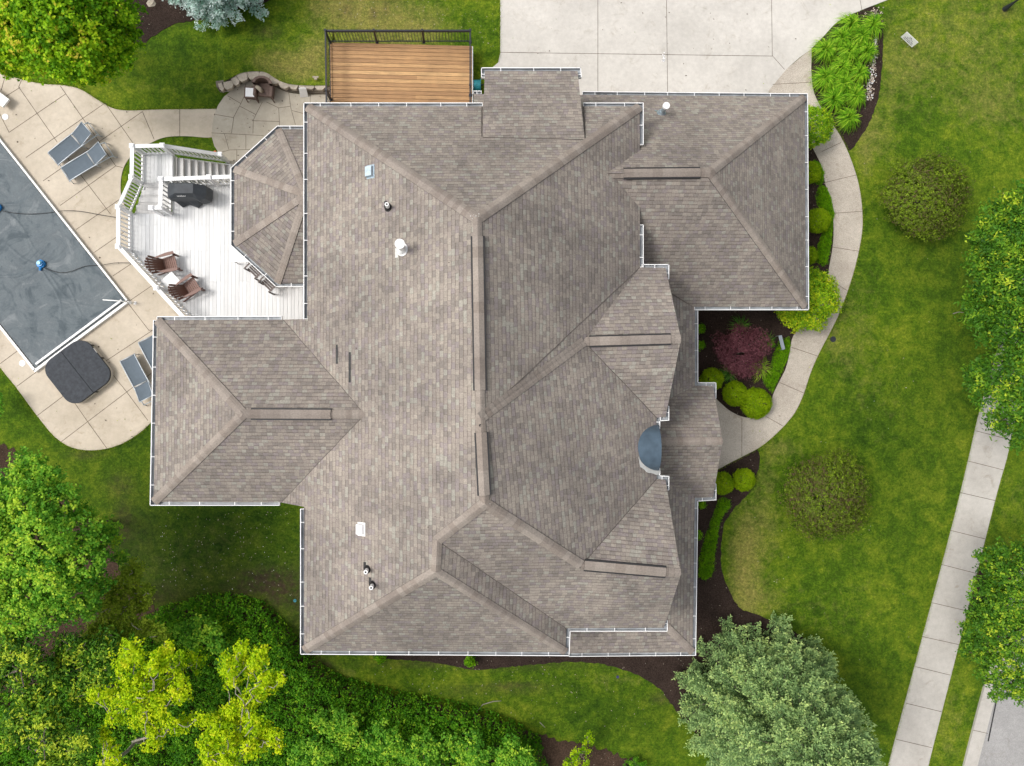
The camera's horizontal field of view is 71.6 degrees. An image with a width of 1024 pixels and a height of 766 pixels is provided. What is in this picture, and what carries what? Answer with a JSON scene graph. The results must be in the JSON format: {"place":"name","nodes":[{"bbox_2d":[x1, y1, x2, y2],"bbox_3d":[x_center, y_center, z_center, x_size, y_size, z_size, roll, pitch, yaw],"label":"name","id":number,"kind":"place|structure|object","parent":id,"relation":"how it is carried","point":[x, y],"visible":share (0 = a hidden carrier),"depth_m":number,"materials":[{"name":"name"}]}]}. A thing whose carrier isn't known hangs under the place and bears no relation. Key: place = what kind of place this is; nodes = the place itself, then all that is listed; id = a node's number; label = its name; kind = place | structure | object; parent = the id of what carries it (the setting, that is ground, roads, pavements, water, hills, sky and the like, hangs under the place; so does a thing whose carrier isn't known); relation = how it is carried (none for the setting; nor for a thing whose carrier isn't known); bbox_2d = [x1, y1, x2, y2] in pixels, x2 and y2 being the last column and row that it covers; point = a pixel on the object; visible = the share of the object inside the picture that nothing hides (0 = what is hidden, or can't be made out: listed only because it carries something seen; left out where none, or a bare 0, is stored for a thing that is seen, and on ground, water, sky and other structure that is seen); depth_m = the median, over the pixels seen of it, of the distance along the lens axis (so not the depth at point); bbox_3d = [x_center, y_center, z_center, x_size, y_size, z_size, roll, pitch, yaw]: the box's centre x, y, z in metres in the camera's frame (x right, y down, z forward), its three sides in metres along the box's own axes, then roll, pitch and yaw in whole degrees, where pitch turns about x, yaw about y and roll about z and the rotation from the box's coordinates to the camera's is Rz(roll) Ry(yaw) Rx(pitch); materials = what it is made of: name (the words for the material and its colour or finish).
{"place":"outdoors","nodes":[
{"label":"outdoors","id":0,"kind":"place"},
{"bbox_2d":[0,92,9,107],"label":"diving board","id":1,"kind":"object","parent":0,"point":[4,100],"visible":1,"depth_m":28.79,"materials":[{"name":"white paint"}]},
{"bbox_2d":[231,248,248,264],"bbox_3d":[-10.162,-4.757,26.807,0.620,0.750,0.500,0,89,-3],"label":"side table","id":2,"kind":"object","parent":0,"point":[236,257],"visible":0.55,"depth_m":26.43,"materials":[{"name":"white paint"}]},
{"bbox_2d":[212,81,329,164],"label":"patio","id":3,"kind":"structure","parent":0,"point":[233,124],"depth_m":29.61,"materials":[{"name":"grey concrete"}]},
{"bbox_2d":[244,86,258,102],"bbox_3d":[-10.764,-11.922,29.381,0.484,0.502,0.484,2,89,-3],"label":"wicker table","id":4,"kind":"object","parent":3,"relation":"on","point":[248,93],"visible":0.88,"depth_m":29.13,"materials":[{"name":"white plastic"}]},
{"bbox_2d":[252,76,275,102],"bbox_3d":[-10.204,-12.107,29.275,0.800,0.784,0.781,4,89,-3],"label":"wicker armchair","id":5,"kind":"object","parent":3,"relation":"on","point":[265,83],"visible":0.9,"depth_m":29.20,"materials":[{"name":"wicker"}]},
{"bbox_2d":[299,88,307,96],"bbox_3d":[-8.663,-12.059,29.485,0.359,0.516,0.185,-3,89,-3],"label":"leaning board","id":6,"kind":"object","parent":3,"relation":"on","point":[303,92],"visible":1,"depth_m":29.47,"materials":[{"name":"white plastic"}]},
{"bbox_2d":[0,443,646,765],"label":"woodland floor","id":7,"kind":"structure","parent":0,"point":[554,752],"depth_m":29.35,"materials":[{"name":"green plant"}]},
{"bbox_2d":[0,614,68,713],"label":"woodland tree","id":8,"kind":"object","parent":7,"relation":"on","point":[15,665],"visible":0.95,"depth_m":23.55,"materials":[{"name":"green plant"}]},
{"bbox_2d":[0,687,99,765],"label":"woodland tree","id":9,"kind":"object","parent":7,"relation":"on","point":[31,729],"visible":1,"depth_m":23.40,"materials":[{"name":"green plant"}]},
{"bbox_2d":[43,623,124,710],"bbox_3d":[-14.802,10.162,26.429,2.544,5.455,3.797,0,89,-3],"label":"woodland tree","id":10,"kind":"object","parent":7,"relation":"on","point":[81,663],"visible":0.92,"depth_m":24.12,"materials":[{"name":"green plant"}]},
{"bbox_2d":[95,724,139,765],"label":"open tree","id":11,"kind":"object","parent":7,"relation":"on","point":[106,739],"visible":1,"depth_m":23.71,"materials":[{"name":"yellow plant"}]},
{"bbox_2d":[79,556,171,650],"bbox_3d":[-14.468,8.281,27.220,3.248,3.967,3.427,-16,90,-3],"label":"tree","id":12,"kind":"object","parent":7,"relation":"on","point":[123,608],"visible":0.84,"depth_m":25.88,"materials":[{"name":"green plant"}]},
{"bbox_2d":[85,637,210,753],"bbox_3d":[-12.384,10.427,25.578,5.023,7.395,3.799,-38,91,-3],"label":"open tree","id":13,"kind":"object","parent":7,"relation":"on","point":[130,695],"visible":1,"depth_m":22.45,"materials":[{"name":"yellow plant"}]},
{"bbox_2d":[170,613,232,670],"bbox_3d":[-11.827,9.987,28.210,2.797,2.211,1.675,39,87,-2],"label":"shrub","id":14,"kind":"object","parent":7,"relation":"on","point":[205,635],"visible":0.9,"depth_m":27.49,"materials":[{"name":"green plant"}]},
{"bbox_2d":[195,637,287,765],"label":"open tree","id":15,"kind":"object","parent":7,"relation":"on","point":[240,714],"visible":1,"depth_m":22.93,"materials":[{"name":"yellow plant"}]},
{"bbox_2d":[0,591,547,765],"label":"hedge mass","id":16,"kind":"object","parent":7,"relation":"on","point":[186,752],"visible":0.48,"depth_m":28.56,"materials":[{"name":"green plant"}]},
{"bbox_2d":[286,728,344,765],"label":"shrub","id":17,"kind":"object","parent":7,"relation":"on","point":[321,758],"visible":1,"depth_m":27.75,"materials":[{"name":"green plant"}]},
{"bbox_2d":[304,705,364,753],"bbox_3d":[-6.988,13.624,28.513,2.394,2.000,1.884,0,89,-3],"label":"shrub","id":18,"kind":"object","parent":7,"relation":"on","point":[336,728],"visible":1,"depth_m":27.86,"materials":[{"name":"green plant"}]},
{"bbox_2d":[352,716,407,765],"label":"shrub","id":19,"kind":"object","parent":7,"relation":"on","point":[375,742],"visible":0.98,"depth_m":27.93,"materials":[{"name":"green plant"}]},
{"bbox_2d":[397,723,456,765],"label":"shrub","id":20,"kind":"object","parent":7,"relation":"on","point":[432,747],"visible":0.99,"depth_m":28.02,"materials":[{"name":"green plant"}]},
{"bbox_2d":[439,725,498,765],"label":"shrub","id":21,"kind":"object","parent":7,"relation":"on","point":[470,750],"visible":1,"depth_m":28.12,"materials":[{"name":"green plant"}]},
{"bbox_2d":[491,729,536,765],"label":"shrub","id":22,"kind":"object","parent":7,"relation":"on","point":[512,746],"visible":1,"depth_m":28.21,"materials":[{"name":"green plant"}]},
{"bbox_2d":[563,729,594,765],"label":"shrub","id":23,"kind":"object","parent":7,"relation":"on","point":[568,762],"visible":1,"depth_m":28.55,"materials":[{"name":"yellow plant"}]},
{"bbox_2d":[622,755,646,765],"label":"shrub","id":24,"kind":"object","parent":7,"relation":"on","point":[631,763],"visible":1,"depth_m":29.69,"materials":[{"name":"green plant"}]},
{"bbox_2d":[0,0,1023,765],"bbox_3d":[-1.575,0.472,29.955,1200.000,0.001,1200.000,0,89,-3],"label":"ground","id":25,"kind":"structure","parent":0,"point":[896,354],"depth_m":30.69,"materials":[{"name":"green plant"}]},
{"bbox_2d":[0,393,4,415],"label":"shrub","id":26,"kind":"object","parent":25,"relation":"on","point":[1,402],"visible":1,"depth_m":28.06,"materials":[{"name":"green plant"}]},
{"bbox_2d":[0,445,129,644],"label":"broadleaf tree","id":27,"kind":"object","parent":25,"relation":"on","point":[34,493],"visible":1,"depth_m":23.19,"materials":[{"name":"green plant"}]},
{"bbox_2d":[0,0,148,87],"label":"maple tree","id":28,"kind":"object","parent":25,"relation":"on","point":[46,35],"visible":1,"depth_m":23.57,"materials":[{"name":"green plant"}]},
{"bbox_2d":[0,74,215,449],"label":"pool deck","id":29,"kind":"structure","parent":25,"relation":"on","point":[44,119],"depth_m":29.19,"materials":[{"name":"concrete"}]},
{"bbox_2d":[0,138,129,371],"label":"swimming pool","id":30,"kind":"structure","parent":29,"relation":"on","point":[45,314],"depth_m":29.01,"materials":[{"name":"fabric"}]},
{"bbox_2d":[36,260,45,270],"bbox_3d":[-19.231,-4.805,28.910,0.314,0.250,0.432,23,88,-2],"label":"cover pump","id":31,"kind":"object","parent":30,"relation":"on","point":[40,264],"visible":1,"depth_m":28.91,"materials":[{"name":"blue plastic"}]},
{"bbox_2d":[3,210,115,217],"bbox_3d":[-18.281,-6.947,29.044,5.044,0.021,0.256,2,89,-3],"label":"pump cable","id":32,"kind":"object","parent":30,"relation":"on","point":[58,211],"visible":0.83,"depth_m":29.04,"materials":[{"name":"black plastic"}]},
{"bbox_2d":[48,122,102,166],"bbox_3d":[-17.878,-9.754,28.932,2.116,0.596,0.700,-40,91,-3],"label":"sun lounger","id":33,"kind":"object","parent":29,"relation":"on","point":[66,148],"visible":1,"depth_m":28.88,"materials":[{"name":"grey"}]},
{"bbox_2d":[45,340,112,402],"bbox_3d":[-17.617,-0.443,28.926,2.160,0.339,2.140,-38,91,-3],"label":"hot tub","id":34,"kind":"object","parent":29,"relation":"on","point":[80,371],"visible":1,"depth_m":28.77,"materials":[{"name":"plastic"}]},
{"bbox_2d":[60,141,117,183],"bbox_3d":[-17.316,-9.025,28.950,2.116,0.596,0.700,-33,91,-3],"label":"sun lounger","id":35,"kind":"object","parent":29,"relation":"on","point":[79,165],"visible":1,"depth_m":28.90,"materials":[{"name":"fabric"}]},
{"bbox_2d":[120,353,151,405],"bbox_3d":[-15.181,-0.136,28.922,0.700,0.596,2.116,-28,91,-3],"label":"sun lounger","id":36,"kind":"object","parent":29,"relation":"on","point":[133,369],"visible":0.93,"depth_m":28.89,"materials":[{"name":"fabric"}]},
{"bbox_2d":[138,335,152,368],"bbox_3d":[-14.469,-0.895,28.972,0.700,0.596,2.116,-28,91,-3],"label":"sun lounger","id":37,"kind":"object","parent":29,"relation":"on","point":[146,345],"visible":0.19,"depth_m":28.94,"materials":[{"name":"fabric"}]},
{"bbox_2d":[97,0,268,45],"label":"mulch bed","id":38,"kind":"object","parent":25,"relation":"on","point":[161,16],"visible":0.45,"depth_m":29.50,"materials":[{"name":"soil"}]},
{"bbox_2d":[161,0,268,31],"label":"blue spruce tree","id":39,"kind":"object","parent":38,"relation":"on","point":[213,5],"visible":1,"depth_m":28.84,"materials":[{"name":"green plant"}]},
{"bbox_2d":[115,143,302,319],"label":"white deck","id":40,"kind":"structure","parent":25,"relation":"on","point":[197,240],"depth_m":27.12,"materials":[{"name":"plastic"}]},
{"bbox_2d":[144,251,182,274],"bbox_3d":[-13.019,-4.464,26.546,0.979,0.985,0.736,-14,90,-3],"label":"adirondack chair","id":41,"kind":"object","parent":40,"relation":"on","point":[168,264],"visible":1,"depth_m":26.52,"materials":[{"name":"brown wood"}]},
{"bbox_2d":[161,272,183,286],"bbox_3d":[-12.763,-3.821,26.781,0.500,0.500,0.480,-42,91,-3],"label":"side table","id":42,"kind":"object","parent":40,"relation":"on","point":[170,278],"visible":0.77,"depth_m":26.53,"materials":[{"name":"white paint"}]},
{"bbox_2d":[167,273,204,301],"bbox_3d":[-12.198,-3.556,26.575,0.979,0.985,0.736,-32,91,-3],"label":"adirondack chair","id":43,"kind":"object","parent":40,"relation":"on","point":[178,289],"visible":1,"depth_m":26.56,"materials":[{"name":"brown wood"}]},
{"bbox_2d":[167,183,212,207],"bbox_3d":[-12.162,-7.126,26.514,1.841,1.100,0.920,0,89,-3],"label":"covered grill","id":44,"kind":"object","parent":40,"relation":"on","point":[192,194],"visible":1,"depth_m":26.18,"materials":[{"name":"black fabric"}]},
{"bbox_2d":[244,263,274,294],"bbox_3d":[-9.384,-4.014,26.716,1.310,0.990,0.530,44,87,-2],"label":"patio bench","id":45,"kind":"object","parent":40,"relation":"on","point":[257,275],"visible":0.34,"depth_m":26.76,"materials":[{"name":"white wood"}]},
{"bbox_2d":[215,4,332,84],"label":"lawn bank","id":46,"kind":"structure","parent":25,"relation":"on","point":[282,44],"depth_m":29.48,"materials":[{"name":"green plant"}]},
{"bbox_2d":[216,71,332,94],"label":"retaining wall","id":47,"kind":"structure","parent":25,"relation":"on","point":[232,83],"depth_m":29.29,"materials":[{"name":"stone"}]},
{"bbox_2d":[324,29,472,102],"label":"wood deck","id":48,"kind":"structure","parent":25,"relation":"on","point":[368,72],"depth_m":29.39,"materials":[{"name":"brown wood"}]},
{"bbox_2d":[473,79,483,93],"bbox_3d":[-1.442,-12.491,29.858,0.540,0.616,0.540,0,89,-3],"label":"hose reel","id":49,"kind":"object","parent":25,"relation":"on","point":[477,85],"visible":0.66,"depth_m":29.63,"materials":[{"name":"teal plastic"}]},
{"bbox_2d":[150,67,808,656],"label":"house","id":50,"kind":"structure","parent":25,"relation":"on","point":[512,281],"depth_m":22.77,"materials":[{"name":"grey"}]},
{"bbox_2d":[373,449,829,735],"bbox_3d":[3.986,9.520,30.140,19.596,0.100,13.392,0,89,-3],"label":"mulch bed","id":51,"kind":"object","parent":25,"relation":"on","point":[713,593],"visible":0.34,"depth_m":30.30,"materials":[{"name":"soil"}]},
{"bbox_2d":[373,655,385,665],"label":"garden plant","id":52,"kind":"object","parent":51,"relation":"on","point":[378,658],"visible":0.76,"depth_m":29.11,"materials":[{"name":"green plant"}]},
{"bbox_2d":[464,656,477,667],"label":"garden plant","id":53,"kind":"object","parent":51,"relation":"on","point":[469,660],"visible":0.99,"depth_m":29.34,"materials":[{"name":"green plant"}]},
{"bbox_2d":[698,501,706,509],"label":"garden plant","id":54,"kind":"object","parent":51,"relation":"on","point":[701,504],"visible":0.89,"depth_m":29.92,"materials":[{"name":"green plant"}]},
{"bbox_2d":[698,497,731,580],"bbox_3d":[8.601,6.648,30.282,0.885,0.246,3.724,15,88,-3],"label":"creeping shrub","id":55,"kind":"object","parent":51,"relation":"on","point":[711,569],"visible":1,"depth_m":30.25,"materials":[{"name":"green plant"}]},
{"bbox_2d":[716,471,734,495],"bbox_3d":[8.867,4.230,29.966,1.076,0.955,1.071,0,89,-3],"label":"clipped ball","id":56,"kind":"object","parent":51,"relation":"on","point":[722,488],"visible":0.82,"depth_m":29.68,"materials":[{"name":"green plant"}]},
{"bbox_2d":[732,468,756,491],"bbox_3d":[9.824,4.108,30.084,1.052,0.825,1.063,0,89,-3],"label":"clipped ball","id":57,"kind":"object","parent":51,"relation":"on","point":[740,475],"visible":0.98,"depth_m":29.88,"materials":[{"name":"green plant"}]},
{"bbox_2d":[672,610,885,765],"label":"spruce tree","id":58,"kind":"object","parent":51,"relation":"on","point":[786,707],"visible":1,"depth_m":26.68,"materials":[{"name":"green plant"}]},
{"bbox_2d":[698,140,832,417],"bbox_3d":[9.944,-5.075,30.680,8.068,0.100,13.187,0,89,-3],"label":"mulch bed","id":59,"kind":"object","parent":25,"relation":"on","point":[768,321],"visible":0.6,"depth_m":30.59,"materials":[{"name":"soil"}]},
{"bbox_2d":[698,323,705,333],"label":"garden plant","id":60,"kind":"object","parent":59,"relation":"on","point":[701,328],"visible":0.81,"depth_m":30.04,"materials":[{"name":"green plant"}]},
{"bbox_2d":[698,367,724,389],"bbox_3d":[8.446,-0.158,30.012,1.012,0.958,1.036,23,88,-2],"label":"clipped ball","id":61,"kind":"object","parent":59,"relation":"on","point":[709,377],"visible":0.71,"depth_m":29.75,"materials":[{"name":"green plant"}]},
{"bbox_2d":[721,362,737,385],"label":"strap plant","id":62,"kind":"object","parent":59,"relation":"on","point":[727,374],"visible":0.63,"depth_m":30.25,"materials":[{"name":"green plant"}]},
{"bbox_2d":[721,380,748,406],"bbox_3d":[9.455,0.452,30.104,1.122,0.861,1.128,29,88,-2],"label":"clipped ball","id":63,"kind":"object","parent":59,"relation":"on","point":[729,398],"visible":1,"depth_m":29.87,"materials":[{"name":"green plant"}]},
{"bbox_2d":[726,314,750,338],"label":"strap plant","id":64,"kind":"object","parent":59,"relation":"on","point":[739,322],"visible":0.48,"depth_m":30.29,"materials":[{"name":"green plant"}]},
{"bbox_2d":[710,321,774,380],"bbox_3d":[9.545,-1.357,29.724,2.734,1.685,2.576,0,89,-3],"label":"japanese maple","id":65,"kind":"object","parent":59,"relation":"on","point":[757,354],"visible":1,"depth_m":29.32,"materials":[{"name":"purple plant"}]},
{"bbox_2d":[740,387,772,419],"bbox_3d":[10.348,0.852,30.085,1.409,0.980,1.402,-44,91,-3],"label":"clipped ball","id":66,"kind":"object","parent":59,"relation":"on","point":[753,401],"visible":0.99,"depth_m":29.82,"materials":[{"name":"green plant"}]},
{"bbox_2d":[752,357,772,381],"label":"strap plant","id":67,"kind":"object","parent":59,"relation":"on","point":[763,372],"visible":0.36,"depth_m":30.34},
{"bbox_2d":[763,336,790,392],"bbox_3d":[11.446,-0.834,30.547,0.791,0.248,2.607,25,88,-2],"label":"creeping shrub","id":68,"kind":"object","parent":59,"relation":"on","point":[781,354],"visible":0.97,"depth_m":30.52,"materials":[{"name":"green plant"}]},
{"bbox_2d":[774,266,844,333],"bbox_3d":[12.366,-3.594,29.720,3.148,2.074,3.072,0,89,-3],"label":"garden shrub","id":69,"kind":"object","parent":59,"relation":"on","point":[802,318],"visible":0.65,"depth_m":29.26,"materials":[{"name":"green plant"}]},
{"bbox_2d":[809,246,818,264],"bbox_3d":[12.645,-5.441,30.359,0.922,0.871,0.854,0,89,-3],"label":"clipped ball","id":70,"kind":"object","parent":59,"relation":"on","point":[812,259],"visible":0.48,"depth_m":30.09,"materials":[{"name":"green plant"}]},
{"bbox_2d":[808,161,821,184],"bbox_3d":[12.759,-8.995,30.387,0.991,0.941,1.041,0,89,-3],"label":"clipped ball","id":71,"kind":"object","parent":59,"relation":"on","point":[815,174],"visible":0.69,"depth_m":30.07,"materials":[{"name":"green plant"}]},
{"bbox_2d":[810,160,824,184],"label":"creeping shrub","id":72,"kind":"object","parent":59,"relation":"on","point":[822,178],"visible":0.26,"depth_m":30.78,"materials":[{"name":"green plant"}]},
{"bbox_2d":[809,207,832,233],"bbox_3d":[13.085,-6.928,30.326,1.144,1.030,1.115,0,89,-3],"label":"clipped ball","id":73,"kind":"object","parent":59,"relation":"on","point":[816,221],"visible":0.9,"depth_m":30.05,"materials":[{"name":"green plant"}]},
{"bbox_2d":[808,104,835,149],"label":"garden shrub","id":74,"kind":"object","parent":59,"relation":"on","point":[823,116],"visible":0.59,"depth_m":29.35,"materials":[{"name":"green plant"}]},
{"bbox_2d":[815,183,834,266],"bbox_3d":[13.587,-6.857,30.755,0.930,0.248,3.663,0,89,-3],"label":"creeping shrub","id":75,"kind":"object","parent":59,"relation":"on","point":[825,252],"visible":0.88,"depth_m":30.72,"materials":[{"name":"green plant"}]},
{"bbox_2d":[715,48,862,468],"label":"walkway","id":76,"kind":"structure","parent":25,"relation":"on","point":[742,436],"depth_m":30.83,"materials":[{"name":"concrete"}]},
{"bbox_2d":[776,445,872,544],"bbox_3d":[13.078,4.715,29.587,4.145,2.169,4.229,0,89,-3],"label":"round shrub","id":77,"kind":"object","parent":25,"relation":"on","point":[819,487],"visible":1,"depth_m":29.11,"materials":[{"name":"green plant"}]},
{"bbox_2d":[811,6,883,150],"bbox_3d":[14.649,-13.320,31.061,3.267,0.100,6.405,0,89,-3],"label":"mulch bed","id":78,"kind":"object","parent":25,"relation":"on","point":[851,139],"visible":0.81,"depth_m":31.02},
{"bbox_2d":[806,63,836,94],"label":"daylily clump","id":79,"kind":"object","parent":78,"relation":"on","point":[825,78],"visible":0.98,"depth_m":30.48,"materials":[{"name":"plant"}]},
{"bbox_2d":[806,37,838,65],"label":"daylily clump","id":80,"kind":"object","parent":78,"relation":"on","point":[827,47],"visible":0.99,"depth_m":30.53,"materials":[{"name":"plant"}]},
{"bbox_2d":[813,85,848,117],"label":"daylily clump","id":81,"kind":"object","parent":78,"relation":"on","point":[833,97],"visible":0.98,"depth_m":30.50,"materials":[{"name":"plant"}]},
{"bbox_2d":[826,26,852,53],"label":"daylily clump","id":82,"kind":"object","parent":78,"relation":"on","point":[841,36],"visible":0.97,"depth_m":30.54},
{"bbox_2d":[828,56,853,77],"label":"daylily clump","id":83,"kind":"object","parent":78,"relation":"on","point":[843,65],"visible":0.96,"depth_m":30.53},
{"bbox_2d":[830,73,854,96],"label":"daylily clump","id":84,"kind":"object","parent":78,"relation":"on","point":[844,82],"visible":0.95,"depth_m":30.51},
{"bbox_2d":[832,105,860,133],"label":"daylily clump","id":85,"kind":"object","parent":78,"relation":"on","point":[848,118],"visible":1,"depth_m":30.55,"materials":[{"name":"plant"}]},
{"bbox_2d":[834,39,860,64],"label":"daylily clump","id":86,"kind":"object","parent":78,"relation":"on","point":[849,51],"visible":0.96,"depth_m":30.57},
{"bbox_2d":[834,11,864,39],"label":"daylily clump","id":87,"kind":"object","parent":78,"relation":"on","point":[851,22],"visible":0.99,"depth_m":30.58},
{"bbox_2d":[842,82,867,111],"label":"daylily clump","id":88,"kind":"object","parent":78,"relation":"on","point":[855,96],"visible":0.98,"depth_m":30.55,"materials":[{"name":"plant"}]},
{"bbox_2d":[848,60,871,87],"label":"daylily clump","id":89,"kind":"object","parent":78,"relation":"on","point":[859,72],"visible":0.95,"depth_m":30.58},
{"bbox_2d":[850,23,872,47],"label":"daylily clump","id":90,"kind":"object","parent":78,"relation":"on","point":[862,34],"visible":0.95,"depth_m":30.59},
{"bbox_2d":[853,40,879,65],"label":"daylily clump","id":91,"kind":"object","parent":78,"relation":"on","point":[868,50],"visible":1,"depth_m":30.61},
{"bbox_2d":[859,7,883,101],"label":"pebbles","id":92,"kind":"object","parent":78,"relation":"on","point":[869,89],"visible":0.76,"depth_m":31.05,"materials":[{"name":"white stone"}]},
{"bbox_2d":[859,11,886,42],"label":"daylily clump","id":93,"kind":"object","parent":78,"relation":"on","point":[873,23],"visible":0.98,"depth_m":30.63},
{"bbox_2d":[901,32,917,46],"bbox_3d":[17.224,-14.884,30.875,0.679,0.620,0.015,42,87,-2],"label":"yard sign","id":94,"kind":"object","parent":25,"relation":"on","point":[909,39],"visible":1,"depth_m":30.79,"materials":[{"name":"white paint"}]},
{"bbox_2d":[871,143,975,242],"bbox_3d":[17.386,-7.939,29.937,4.182,2.318,4.137,0,89,-3],"label":"round shrub","id":95,"kind":"object","parent":25,"relation":"on","point":[909,207],"visible":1,"depth_m":29.46,"materials":[{"name":"green plant"}]},
{"bbox_2d":[968,570,986,609],"bbox_3d":[20.198,9.098,30.993,1.171,0.100,1.990,0,89,-3],"label":"mulch bed","id":96,"kind":"object","parent":25,"relation":"on","point":[979,573],"visible":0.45,"depth_m":30.95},
{"bbox_2d":[955,534,1023,707],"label":"street tree","id":97,"kind":"object","parent":96,"relation":"on","point":[1006,624],"visible":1,"depth_m":26.20,"materials":[{"name":"green plant"}]},
{"bbox_2d":[953,178,1023,455],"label":"ash tree","id":98,"kind":"object","parent":25,"relation":"on","point":[1006,296],"visible":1,"depth_m":25.52,"materials":[{"name":"green plant"}]},
{"bbox_2d":[962,569,1023,765],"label":"kerb","id":99,"kind":"structure","parent":25,"relation":"on","point":[978,730],"depth_m":30.77,"materials":[{"name":"concrete"}]},
{"bbox_2d":[162,1,1003,728],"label":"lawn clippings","id":100,"kind":"object","parent":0,"point":[288,523],"visible":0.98,"depth_m":29.73,"materials":[{"name":"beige plant"}]},
{"bbox_2d":[493,0,885,94],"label":"driveway","id":101,"kind":"structure","parent":0,"point":[627,46],"depth_m":30.60,"materials":[{"name":"concrete"}]},
{"bbox_2d":[888,328,1019,765],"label":"pavement","id":102,"kind":"structure","parent":0,"point":[913,744],"depth_m":30.87,"materials":[{"name":"concrete"}]},
{"bbox_2d":[978,630,1023,765],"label":"road","id":103,"kind":"structure","parent":0,"point":[1003,744],"depth_m":30.92,"materials":[{"name":"concrete"}]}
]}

